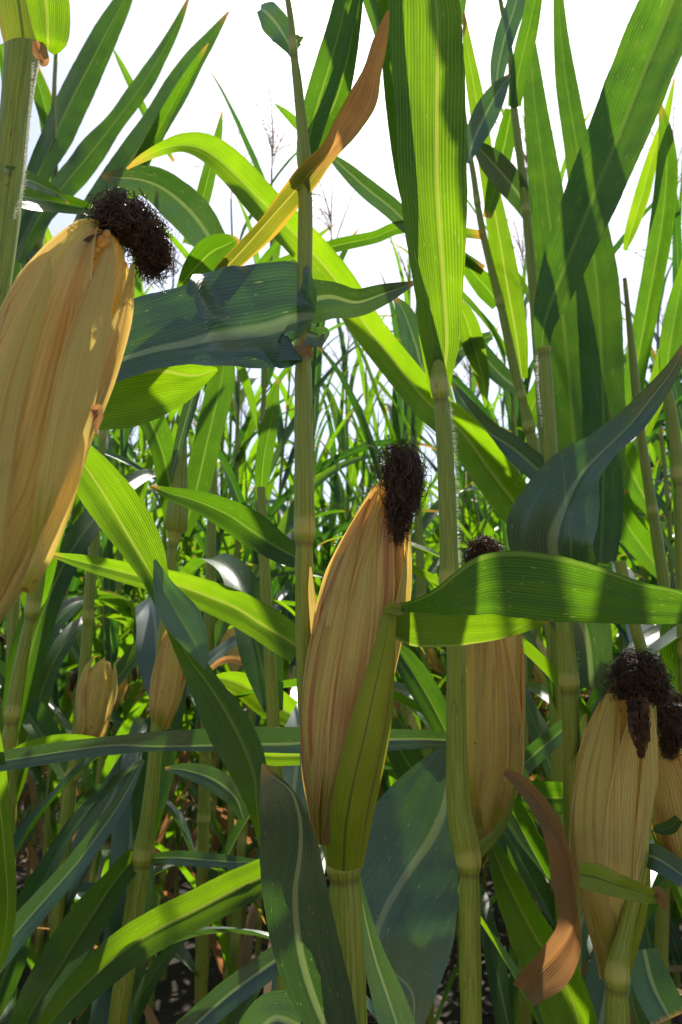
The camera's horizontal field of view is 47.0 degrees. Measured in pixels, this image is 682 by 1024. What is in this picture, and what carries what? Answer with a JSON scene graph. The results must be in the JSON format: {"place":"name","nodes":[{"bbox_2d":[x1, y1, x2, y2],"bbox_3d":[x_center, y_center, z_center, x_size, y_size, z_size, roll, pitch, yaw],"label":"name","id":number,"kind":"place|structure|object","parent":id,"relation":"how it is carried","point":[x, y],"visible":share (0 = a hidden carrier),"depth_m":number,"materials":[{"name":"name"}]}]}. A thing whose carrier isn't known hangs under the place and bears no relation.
{"place":"outdoors","nodes":[
{"label":"outdoors","id":0,"kind":"place"},
{"bbox_2d":[0,0,681,595],"label":"sky","id":1,"kind":"structure","parent":0,"point":[242,59],"materials":[{"name":"white"}]},
{"bbox_2d":[16,709,681,1023],"bbox_3d":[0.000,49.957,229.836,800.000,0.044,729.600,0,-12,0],"label":"ground","id":2,"kind":"structure","parent":0,"point":[174,1000],"depth_m":2.90,"materials":[{"name":"soil"}]},
{"bbox_2d":[0,618,5,711],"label":"corn plant","id":3,"kind":"object","parent":2,"relation":"on","point":[3,624],"visible":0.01,"depth_m":3.47,"materials":[{"name":"green plant"}]},
{"bbox_2d":[17,774,42,855],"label":"corn plant","id":4,"kind":"object","parent":2,"relation":"on","point":[26,800],"depth_m":4.69,"materials":[{"name":"green plant"}]},
{"bbox_2d":[16,605,49,822],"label":"corn plant","id":5,"kind":"object","parent":2,"relation":"on","point":[20,801],"depth_m":3.91,"materials":[{"name":"green plant"}]},
{"bbox_2d":[0,526,98,852],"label":"corn plant","id":6,"kind":"object","parent":2,"relation":"on","point":[3,655],"visible":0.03,"depth_m":2.52,"materials":[{"name":"green plant"}]},
{"bbox_2d":[0,545,101,791],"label":"corn plant","id":7,"kind":"object","parent":2,"relation":"on","point":[2,640],"visible":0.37,"depth_m":3.06,"materials":[{"name":"green plant"}]},
{"bbox_2d":[16,538,101,882],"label":"corn plant","id":8,"kind":"object","parent":2,"relation":"on","point":[30,840],"visible":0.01,"depth_m":4.12,"materials":[{"name":"green plant"}]},
{"bbox_2d":[43,519,85,840],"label":"corn plant","id":9,"kind":"object","parent":2,"relation":"on","point":[45,769],"visible":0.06,"depth_m":3.91,"materials":[{"name":"green plant"}]},
{"bbox_2d":[5,436,129,879],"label":"corn plant","id":10,"kind":"object","parent":2,"relation":"on","point":[35,834],"visible":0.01,"depth_m":3.30,"materials":[{"name":"green plant"}]},
{"bbox_2d":[0,465,153,829],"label":"corn plant","id":11,"kind":"object","parent":2,"relation":"on","point":[69,710],"visible":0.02,"depth_m":2.97,"materials":[{"name":"green plant"}]},
{"bbox_2d":[0,495,162,959],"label":"corn plant","id":12,"kind":"object","parent":2,"relation":"on","point":[53,781],"visible":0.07,"depth_m":2.35,"materials":[{"name":"green plant"}]},
{"bbox_2d":[19,440,151,798],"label":"corn plant","id":13,"kind":"object","parent":2,"relation":"on","point":[148,492],"visible":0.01,"depth_m":4.55,"materials":[{"name":"green plant"}]},
{"bbox_2d":[0,0,178,622],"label":"corn plant","id":14,"kind":"object","parent":2,"relation":"on","point":[66,304],"visible":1,"depth_m":0.40,"materials":[{"name":"beige plant"}]},
{"bbox_2d":[0,283,204,934],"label":"corn plant","id":15,"kind":"object","parent":2,"relation":"on","point":[36,776],"visible":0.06,"depth_m":3.00,"materials":[{"name":"green plant"}]},
{"bbox_2d":[17,429,193,840],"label":"corn plant","id":16,"kind":"object","parent":2,"relation":"on","point":[66,704],"visible":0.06,"depth_m":3.34,"materials":[{"name":"green plant"}]},
{"bbox_2d":[0,429,223,945],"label":"corn plant","id":17,"kind":"object","parent":2,"relation":"on","point":[126,590],"visible":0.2,"depth_m":2.86,"materials":[{"name":"green plant"}]},
{"bbox_2d":[0,0,228,1023],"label":"corn plant","id":18,"kind":"object","parent":2,"relation":"on","point":[187,211],"visible":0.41,"depth_m":1.41,"materials":[{"name":"green plant"}]},
{"bbox_2d":[56,427,179,838],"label":"corn plant","id":19,"kind":"object","parent":2,"relation":"on","point":[82,788],"visible":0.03,"depth_m":3.99,"materials":[{"name":"green plant"}]},
{"bbox_2d":[78,434,161,795],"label":"corn plant","id":20,"kind":"object","parent":2,"relation":"on","point":[126,636],"visible":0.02,"depth_m":4.62,"materials":[{"name":"green plant"}]},
{"bbox_2d":[9,365,256,1023],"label":"corn plant","id":21,"kind":"object","parent":2,"relation":"on","point":[121,892],"visible":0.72,"depth_m":1.01,"materials":[{"name":"green plant"}]},
{"bbox_2d":[0,469,265,1023],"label":"corn plant","id":22,"kind":"object","parent":2,"relation":"on","point":[25,912],"visible":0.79,"depth_m":0.94,"materials":[{"name":"green plant"}]},
{"bbox_2d":[49,202,233,1019],"bbox_3d":[-0.636,0.219,2.059,0.384,2.528,1.037,10,-15,-38],"label":"corn plant","id":23,"kind":"object","parent":2,"relation":"on","point":[99,866],"visible":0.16,"depth_m":2.02,"materials":[{"name":"green plant"}]},
{"bbox_2d":[43,428,241,840],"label":"corn plant","id":24,"kind":"object","parent":2,"relation":"on","point":[145,716],"visible":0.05,"depth_m":4.03,"materials":[{"name":"green plant"}]},
{"bbox_2d":[21,434,264,979],"bbox_3d":[-0.671,0.516,3.022,1.088,2.348,0.436,7,-14,-31],"label":"corn plant","id":25,"kind":"object","parent":2,"relation":"on","point":[168,879],"visible":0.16,"depth_m":2.92,"materials":[{"name":"green plant"}]},
{"bbox_2d":[80,427,205,843],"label":"corn plant","id":26,"kind":"object","parent":2,"relation":"on","point":[112,729],"visible":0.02,"depth_m":3.87,"materials":[{"name":"green plant"}]},
{"bbox_2d":[72,411,219,716],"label":"corn plant","id":27,"kind":"object","parent":2,"relation":"on","point":[121,631],"visible":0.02,"depth_m":3.27,"materials":[{"name":"green plant"}]},
{"bbox_2d":[127,493,206,673],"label":"corn plant","id":28,"kind":"object","parent":2,"relation":"on","point":[158,530],"depth_m":5.16,"materials":[{"name":"green plant"}]},
{"bbox_2d":[95,389,244,903],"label":"corn plant","id":29,"kind":"object","parent":2,"relation":"on","point":[187,718],"visible":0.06,"depth_m":3.20,"materials":[{"name":"green plant"}]},
{"bbox_2d":[95,415,247,850],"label":"corn plant","id":30,"kind":"object","parent":2,"relation":"on","point":[172,839],"visible":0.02,"depth_m":4.25,"materials":[{"name":"green plant"}]},
{"bbox_2d":[36,379,324,1023],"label":"corn plant","id":31,"kind":"object","parent":2,"relation":"on","point":[105,965],"visible":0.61,"depth_m":0.82,"materials":[{"name":"green plant"}]},
{"bbox_2d":[0,43,377,1023],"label":"corn plant","id":32,"kind":"object","parent":2,"relation":"on","point":[98,685],"visible":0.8,"depth_m":1.16,"materials":[{"name":"green plant"}]},
{"bbox_2d":[148,440,231,822],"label":"corn plant","id":33,"kind":"object","parent":2,"relation":"on","point":[205,538],"visible":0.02,"depth_m":4.83,"materials":[{"name":"green plant"}]},
{"bbox_2d":[69,230,317,1023],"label":"corn plant","id":34,"kind":"object","parent":2,"relation":"on","point":[116,715],"visible":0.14,"depth_m":2.54,"materials":[{"name":"green plant"}]},
{"bbox_2d":[151,394,242,896],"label":"corn plant","id":35,"kind":"object","parent":2,"relation":"on","point":[177,833],"visible":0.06,"depth_m":3.75,"materials":[{"name":"green plant"}]},
{"bbox_2d":[159,447,252,809],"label":"corn plant","id":36,"kind":"object","parent":2,"relation":"on","point":[203,575],"visible":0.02,"depth_m":5.10,"materials":[{"name":"green plant"}]},
{"bbox_2d":[140,411,287,828],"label":"corn plant","id":37,"kind":"object","parent":2,"relation":"on","point":[241,546],"visible":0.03,"depth_m":4.50,"materials":[{"name":"green plant"}]},
{"bbox_2d":[123,375,321,946],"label":"corn plant","id":38,"kind":"object","parent":2,"relation":"on","point":[243,915],"visible":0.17,"depth_m":3.46,"materials":[{"name":"green plant"}]},
{"bbox_2d":[120,368,329,879],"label":"corn plant","id":39,"kind":"object","parent":2,"relation":"on","point":[200,541],"visible":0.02,"depth_m":3.60,"materials":[{"name":"green plant"}]},
{"bbox_2d":[37,241,424,1023],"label":"corn plant","id":40,"kind":"object","parent":2,"relation":"on","point":[199,963],"visible":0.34,"depth_m":1.41,"materials":[{"name":"green plant"}]},
{"bbox_2d":[193,423,288,842],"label":"corn plant","id":41,"kind":"object","parent":2,"relation":"on","point":[271,488],"visible":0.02,"depth_m":4.08,"materials":[{"name":"green plant"}]},
{"bbox_2d":[116,331,369,956],"bbox_3d":[-0.257,0.313,3.096,1.193,2.776,0.387,6,-13,-27],"label":"corn plant","id":42,"kind":"object","parent":2,"relation":"on","point":[282,427],"visible":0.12,"depth_m":3.20,"materials":[{"name":"green plant"}]},
{"bbox_2d":[92,68,398,975],"bbox_3d":[-0.296,0.040,2.168,0.438,2.924,1.237,-12,-17,44],"label":"corn plant","id":43,"kind":"object","parent":2,"relation":"on","point":[236,956],"visible":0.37,"depth_m":2.15,"materials":[{"name":"green plant"}]},
{"bbox_2d":[164,384,330,975],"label":"corn plant","id":44,"kind":"object","parent":2,"relation":"on","point":[220,549],"visible":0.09,"depth_m":2.85,"materials":[{"name":"green plant"}]},
{"bbox_2d":[246,446,255,857],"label":"corn plant","id":45,"kind":"object","parent":2,"relation":"on","point":[251,505],"visible":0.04,"depth_m":4.89,"materials":[{"name":"green plant"}]},
{"bbox_2d":[236,466,280,841],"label":"corn plant","id":46,"kind":"object","parent":2,"relation":"on","point":[251,833],"visible":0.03,"depth_m":4.17,"materials":[{"name":"green plant"}]},
{"bbox_2d":[80,119,438,1023],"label":"corn plant","id":47,"kind":"object","parent":2,"relation":"on","point":[278,581],"visible":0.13,"depth_m":2.56,"materials":[{"name":"green plant"}]},
{"bbox_2d":[251,448,292,726],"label":"corn plant","id":48,"kind":"object","parent":2,"relation":"on","point":[284,613],"visible":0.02,"depth_m":4.11,"materials":[{"name":"green plant"}]},
{"bbox_2d":[250,444,293,665],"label":"corn plant","id":49,"kind":"object","parent":2,"relation":"on","point":[275,490],"visible":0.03,"depth_m":4.62,"materials":[{"name":"green plant"}]},
{"bbox_2d":[0,0,597,1023],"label":"corn plant","id":50,"kind":"object","parent":2,"relation":"on","point":[476,718],"visible":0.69,"depth_m":0.77,"materials":[{"name":"green plant"}]},
{"bbox_2d":[243,348,356,726],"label":"corn plant","id":51,"kind":"object","parent":2,"relation":"on","point":[318,580],"visible":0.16,"depth_m":2.83,"materials":[{"name":"green plant"}]},
{"bbox_2d":[244,331,363,710],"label":"corn plant","id":52,"kind":"object","parent":2,"relation":"on","point":[330,523],"visible":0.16,"depth_m":3.47,"materials":[{"name":"green plant"}]},
{"bbox_2d":[266,168,366,818],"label":"corn plant","id":53,"kind":"object","parent":2,"relation":"on","point":[316,364],"visible":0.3,"depth_m":2.48,"materials":[{"name":"green plant"}]},
{"bbox_2d":[294,400,339,565],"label":"corn plant","id":54,"kind":"object","parent":2,"relation":"on","point":[322,484],"visible":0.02,"depth_m":4.09,"materials":[{"name":"green plant"}]},
{"bbox_2d":[0,324,674,960],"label":"corn field","id":55,"kind":"structure","parent":2,"relation":"on","point":[432,568],"depth_m":3.50,"materials":[{"name":"green plant"}]},
{"bbox_2d":[320,428,360,541],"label":"corn plant","id":56,"kind":"object","parent":2,"relation":"on","point":[354,508],"visible":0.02,"depth_m":5.24,"materials":[{"name":"green plant"}]},
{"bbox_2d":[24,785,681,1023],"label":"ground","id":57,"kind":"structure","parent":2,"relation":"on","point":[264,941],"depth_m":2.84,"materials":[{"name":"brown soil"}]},
{"bbox_2d":[281,416,428,879],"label":"corn plant","id":58,"kind":"object","parent":2,"relation":"on","point":[335,524],"visible":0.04,"depth_m":4.54,"materials":[{"name":"green plant"}]},
{"bbox_2d":[239,321,487,786],"bbox_3d":[0.101,0.384,3.446,1.172,2.783,0.371,4,-13,-17],"label":"corn plant","id":59,"kind":"object","parent":2,"relation":"on","point":[363,373],"visible":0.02,"depth_m":3.60,"materials":[{"name":"green plant"}]},
{"bbox_2d":[53,0,681,1023],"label":"corn plant","id":60,"kind":"object","parent":2,"relation":"on","point":[383,918],"visible":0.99,"depth_m":0.59,"materials":[{"name":"green plant"}]},
{"bbox_2d":[321,309,415,800],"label":"corn plant","id":61,"kind":"object","parent":2,"relation":"on","point":[388,407],"visible":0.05,"depth_m":3.04,"materials":[{"name":"green plant"}]},
{"bbox_2d":[272,369,471,587],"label":"corn plant","id":62,"kind":"object","parent":2,"relation":"on","point":[375,425],"visible":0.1,"depth_m":4.16,"materials":[{"name":"green plant"}]},
{"bbox_2d":[282,311,473,678],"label":"corn plant","id":63,"kind":"object","parent":2,"relation":"on","point":[352,474],"visible":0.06,"depth_m":3.34,"materials":[{"name":"green plant"}]},
{"bbox_2d":[126,0,681,1023],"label":"corn plant","id":64,"kind":"object","parent":2,"relation":"on","point":[638,82],"visible":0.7,"depth_m":1.00,"materials":[{"name":"green plant"}]},
{"bbox_2d":[345,227,478,793],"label":"corn plant","id":65,"kind":"object","parent":2,"relation":"on","point":[399,428],"visible":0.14,"depth_m":2.64,"materials":[{"name":"green plant"}]},
{"bbox_2d":[315,222,511,1002],"bbox_3d":[0.156,0.257,1.959,0.283,2.413,1.110,-8,-15,34],"label":"corn plant","id":66,"kind":"object","parent":2,"relation":"on","point":[407,716],"visible":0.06,"depth_m":1.92,"materials":[{"name":"green plant"}]},
{"bbox_2d":[369,389,476,580],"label":"corn plant","id":67,"kind":"object","parent":2,"relation":"on","point":[433,540],"visible":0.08,"depth_m":3.40,"materials":[{"name":"green plant"}]},
{"bbox_2d":[412,443,437,667],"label":"corn plant","id":68,"kind":"object","parent":2,"relation":"on","point":[430,584],"visible":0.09,"depth_m":5.61,"materials":[{"name":"green plant"}]},
{"bbox_2d":[412,447,441,680],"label":"corn plant","id":69,"kind":"object","parent":2,"relation":"on","point":[413,577],"visible":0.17,"depth_m":5.00,"materials":[{"name":"green plant"}]},
{"bbox_2d":[431,495,461,699],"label":"corn plant","id":70,"kind":"object","parent":2,"relation":"on","point":[442,688],"visible":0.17,"depth_m":4.56,"materials":[{"name":"green plant"}]},
{"bbox_2d":[361,325,536,990],"bbox_3d":[0.464,0.452,3.023,1.032,2.474,0.371,-2,-12,11],"label":"corn plant","id":71,"kind":"object","parent":2,"relation":"on","point":[473,381],"visible":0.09,"depth_m":3.04,"materials":[{"name":"green plant"}]},
{"bbox_2d":[413,469,485,883],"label":"corn plant","id":72,"kind":"object","parent":2,"relation":"on","point":[484,868],"visible":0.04,"depth_m":4.11,"materials":[{"name":"green plant"}]},
{"bbox_2d":[257,377,646,1023],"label":"corn plant","id":73,"kind":"object","parent":2,"relation":"on","point":[415,421],"visible":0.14,"depth_m":1.88,"materials":[{"name":"green plant"}]},
{"bbox_2d":[359,426,548,710],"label":"corn plant","id":74,"kind":"object","parent":2,"relation":"on","point":[435,662],"visible":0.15,"depth_m":4.01,"materials":[{"name":"green plant"}]},
{"bbox_2d":[412,358,501,587],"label":"corn plant","id":75,"kind":"object","parent":2,"relation":"on","point":[460,480],"visible":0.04,"depth_m":3.46,"materials":[{"name":"green plant"}]},
{"bbox_2d":[412,364,502,564],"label":"corn plant","id":76,"kind":"object","parent":2,"relation":"on","point":[479,506],"visible":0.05,"depth_m":4.47,"materials":[{"name":"green plant"}]},
{"bbox_2d":[269,0,681,1023],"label":"corn plant","id":77,"kind":"object","parent":2,"relation":"on","point":[497,286],"visible":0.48,"depth_m":1.47,"materials":[{"name":"green plant"}]},
{"bbox_2d":[424,370,537,933],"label":"corn plant","id":78,"kind":"object","parent":2,"relation":"on","point":[428,534],"visible":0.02,"depth_m":3.77,"materials":[{"name":"green plant"}]},
{"bbox_2d":[429,397,547,780],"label":"corn plant","id":79,"kind":"object","parent":2,"relation":"on","point":[481,518],"visible":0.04,"depth_m":3.98,"materials":[{"name":"green plant"}]},
{"bbox_2d":[317,0,668,1023],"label":"corn plant","id":80,"kind":"object","parent":2,"relation":"on","point":[505,176],"visible":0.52,"depth_m":1.27,"materials":[{"name":"green plant"}]},
{"bbox_2d":[425,326,587,931],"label":"corn plant","id":81,"kind":"object","parent":2,"relation":"on","point":[531,774],"visible":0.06,"depth_m":3.57,"materials":[{"name":"green plant"}]},
{"bbox_2d":[476,207,539,973],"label":"corn plant","id":82,"kind":"object","parent":2,"relation":"on","point":[520,433],"visible":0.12,"depth_m":2.59,"materials":[{"name":"green plant"}]},
{"bbox_2d":[389,368,629,900],"bbox_3d":[0.545,0.467,2.953,1.116,2.416,0.285,-5,-13,21],"label":"corn plant","id":83,"kind":"object","parent":2,"relation":"on","point":[491,524],"visible":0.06,"depth_m":3.09,"materials":[{"name":"green plant"}]},
{"bbox_2d":[344,87,681,972],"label":"corn plant","id":84,"kind":"object","parent":2,"relation":"on","point":[540,641],"visible":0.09,"depth_m":2.12,"materials":[{"name":"green plant"}]},
{"bbox_2d":[463,291,592,1023],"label":"corn plant","id":85,"kind":"object","parent":2,"relation":"on","point":[510,1005],"visible":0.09,"depth_m":1.60,"materials":[{"name":"green plant"}]},
{"bbox_2d":[507,423,549,910],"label":"corn plant","id":86,"kind":"object","parent":2,"relation":"on","point":[542,705],"visible":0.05,"depth_m":3.76,"materials":[{"name":"green plant"}]},
{"bbox_2d":[412,260,681,1023],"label":"corn plant","id":87,"kind":"object","parent":2,"relation":"on","point":[659,998],"visible":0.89,"depth_m":0.81,"materials":[{"name":"green plant"}]},
{"bbox_2d":[498,528,613,704],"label":"corn plant","id":88,"kind":"object","parent":2,"relation":"on","point":[586,692],"visible":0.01,"depth_m":3.90,"materials":[{"name":"green plant"}]},
{"bbox_2d":[534,624,587,972],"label":"corn plant","id":89,"kind":"object","parent":2,"relation":"on","point":[540,831],"depth_m":2.98,"materials":[{"name":"green plant"}]},
{"bbox_2d":[528,436,636,882],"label":"corn plant","id":90,"kind":"object","parent":2,"relation":"on","point":[592,688],"visible":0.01,"depth_m":2.39,"materials":[{"name":"green plant"}]},
{"bbox_2d":[506,0,681,1023],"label":"corn plant","id":91,"kind":"object","parent":2,"relation":"on","point":[569,502],"visible":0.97,"depth_m":0.87,"materials":[{"name":"green plant"}]},
{"bbox_2d":[527,78,681,1023],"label":"corn plant","id":92,"kind":"object","parent":2,"relation":"on","point":[644,546],"visible":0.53,"depth_m":1.41,"materials":[{"name":"green plant"}]},
{"bbox_2d":[542,526,673,703],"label":"corn plant","id":93,"kind":"object","parent":2,"relation":"on","point":[586,698],"visible":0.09,"depth_m":2.93,"materials":[{"name":"green plant"}]},
{"bbox_2d":[612,541,638,660],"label":"corn plant","id":94,"kind":"object","parent":2,"relation":"on","point":[623,643],"depth_m":3.48,"materials":[{"name":"green plant"}]},
{"bbox_2d":[612,577,638,658],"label":"corn plant","id":95,"kind":"object","parent":2,"relation":"on","point":[615,634],"depth_m":4.03,"materials":[{"name":"green plant"}]},
{"bbox_2d":[581,292,673,695],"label":"corn plant","id":96,"kind":"object","parent":2,"relation":"on","point":[661,502],"visible":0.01,"depth_m":3.15,"materials":[{"name":"green plant"}]},
{"bbox_2d":[618,382,669,565],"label":"corn plant","id":97,"kind":"object","parent":2,"relation":"on","point":[652,454],"visible":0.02,"depth_m":4.41,"materials":[{"name":"green plant"}]},
{"bbox_2d":[617,257,671,568],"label":"corn plant","id":98,"kind":"object","parent":2,"relation":"on","point":[637,563],"visible":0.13,"depth_m":2.75,"materials":[{"name":"green plant"}]},
{"bbox_2d":[612,316,680,988],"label":"corn plant","id":99,"kind":"object","parent":2,"relation":"on","point":[674,912],"visible":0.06,"depth_m":2.71,"materials":[{"name":"green plant"}]},
{"bbox_2d":[614,198,681,974],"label":"corn plant","id":100,"kind":"object","parent":2,"relation":"on","point":[659,447],"visible":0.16,"depth_m":2.59,"materials":[{"name":"green plant"}]},
{"bbox_2d":[637,442,674,901],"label":"corn plant","id":101,"kind":"object","parent":2,"relation":"on","point":[672,898],"visible":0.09,"depth_m":2.58,"materials":[{"name":"green plant"}]},
{"bbox_2d":[632,106,681,569],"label":"corn plant","id":102,"kind":"object","parent":2,"relation":"on","point":[676,262],"visible":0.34,"depth_m":2.07,"materials":[{"name":"green plant"}]},
{"bbox_2d":[645,364,681,572],"bbox_3d":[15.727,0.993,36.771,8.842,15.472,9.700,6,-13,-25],"label":"plant","id":103,"kind":"object","parent":2,"relation":"on","point":[650,366],"visible":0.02,"depth_m":36.64,"materials":[{"name":"green plant"}]},
{"bbox_2d":[649,371,680,538],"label":"corn plant","id":104,"kind":"object","parent":2,"relation":"on","point":[665,526],"visible":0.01,"depth_m":3.54,"materials":[{"name":"green plant"}]},
{"bbox_2d":[658,454,673,537],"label":"corn plant","id":105,"kind":"object","parent":2,"relation":"on","point":[659,487],"visible":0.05,"depth_m":4.71,"materials":[{"name":"green plant"}]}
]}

